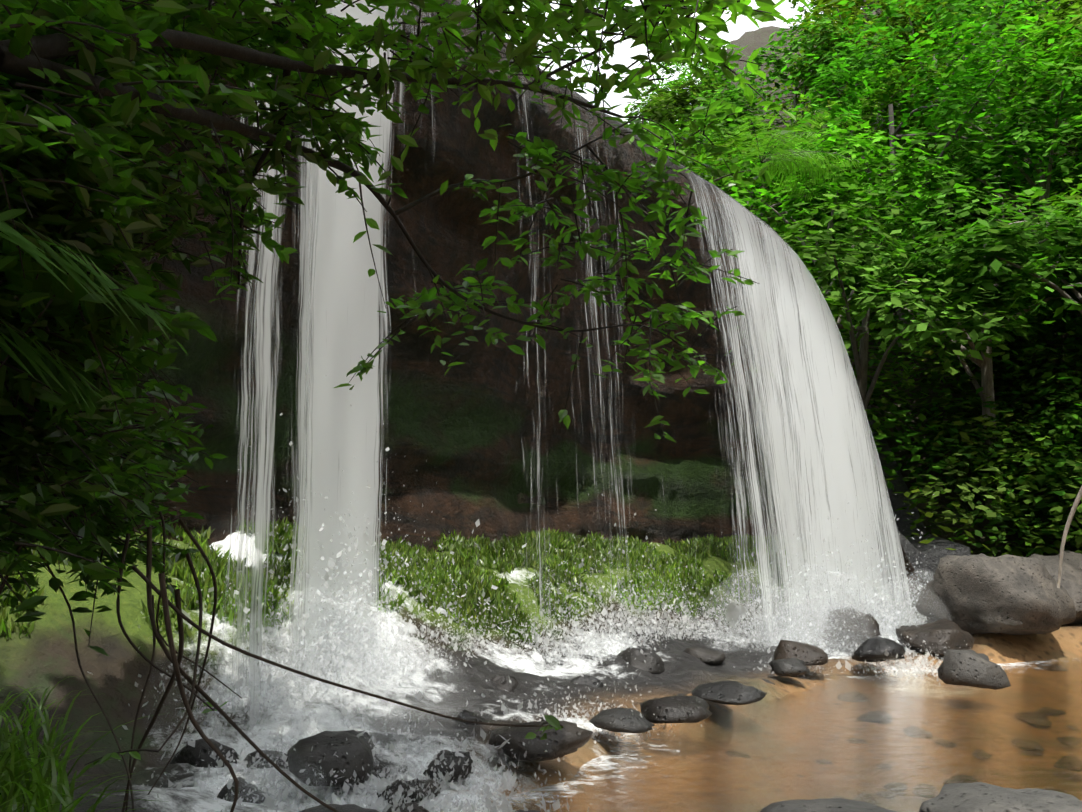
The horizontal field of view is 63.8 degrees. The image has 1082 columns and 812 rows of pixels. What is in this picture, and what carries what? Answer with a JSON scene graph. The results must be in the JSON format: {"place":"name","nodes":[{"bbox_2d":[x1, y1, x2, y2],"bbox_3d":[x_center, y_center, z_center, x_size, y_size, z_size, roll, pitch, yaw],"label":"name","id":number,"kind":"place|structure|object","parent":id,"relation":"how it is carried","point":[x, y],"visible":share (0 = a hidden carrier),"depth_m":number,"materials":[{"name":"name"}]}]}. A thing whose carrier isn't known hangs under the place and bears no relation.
{"place":"outdoors","nodes":[
{"label":"outdoors","id":0,"kind":"place"},
{"bbox_2d":[0,0,1081,811],"bbox_3d":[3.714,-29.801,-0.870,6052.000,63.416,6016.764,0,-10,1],"label":"terrain","id":1,"kind":"structure","parent":0,"point":[42,660],"depth_m":10.01,"materials":[{"name":"brown soil"}]},
{"bbox_2d":[0,677,168,811],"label":"grass","id":2,"kind":"structure","parent":1,"relation":"on","point":[44,788],"depth_m":4.39,"materials":[{"name":"green plant"}]},
{"bbox_2d":[0,517,810,643],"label":"ledge grass","id":3,"kind":"structure","parent":1,"relation":"on","point":[470,552],"depth_m":15.23,"materials":[{"name":"green plant"}]},
{"bbox_2d":[0,0,838,655],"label":"tree","id":4,"kind":"object","parent":1,"relation":"on","point":[154,20],"depth_m":3.87,"materials":[{"name":"green plant"}]},
{"bbox_2d":[0,108,859,424],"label":"palm","id":5,"kind":"object","parent":1,"relation":"on","point":[74,287],"depth_m":2.81,"materials":[{"name":"green plant"}]},
{"bbox_2d":[60,0,970,591],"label":"cliff rock","id":6,"kind":"object","parent":1,"relation":"on","point":[468,428],"depth_m":17.92,"materials":[{"name":"brown stone"}]},
{"bbox_2d":[168,0,912,740],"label":"waterfall","id":7,"kind":"structure","parent":1,"relation":"on","point":[344,332],"depth_m":11.92,"materials":[{"name":"liquid"}]},
{"bbox_2d":[0,486,1081,811],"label":"vines","id":8,"kind":"object","parent":1,"relation":"on","point":[162,642],"visible":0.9,"depth_m":4.08,"materials":[{"name":"brown plant"}]},
{"bbox_2d":[76,701,562,779],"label":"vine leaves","id":9,"kind":"object","parent":8,"relation":"attached to","point":[552,720],"visible":0.85,"depth_m":3.69,"materials":[{"name":"green plant"}]},
{"bbox_2d":[169,550,1081,811],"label":"boulders","id":10,"kind":"object","parent":1,"relation":"on","point":[981,593],"visible":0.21,"depth_m":11.70,"materials":[{"name":"grey stone"}]},
{"bbox_2d":[507,658,1081,811],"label":"water pool","id":11,"kind":"structure","parent":1,"relation":"on","point":[893,794],"depth_m":9.40,"materials":[{"name":"brown liquid"}]},
{"bbox_2d":[31,375,1004,811],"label":"water spray","id":12,"kind":"object","parent":11,"relation":"on","point":[509,781],"visible":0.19,"depth_m":10.03,"materials":[{"name":"white liquid"}]},
{"bbox_2d":[624,0,1081,556],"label":"forest","id":13,"kind":"object","parent":1,"relation":"on","point":[940,268],"depth_m":27.86,"materials":[{"name":"green plant"}]},
{"bbox_2d":[144,564,956,811],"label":"water mist","id":14,"kind":"structure","parent":0,"point":[808,640],"depth_m":9.29,"materials":[{"name":"white liquid"}]},
{"bbox_2d":[468,0,861,123],"label":"sky","id":15,"kind":"structure","parent":0,"point":[744,24],"materials":[{"name":"white"}]}
]}

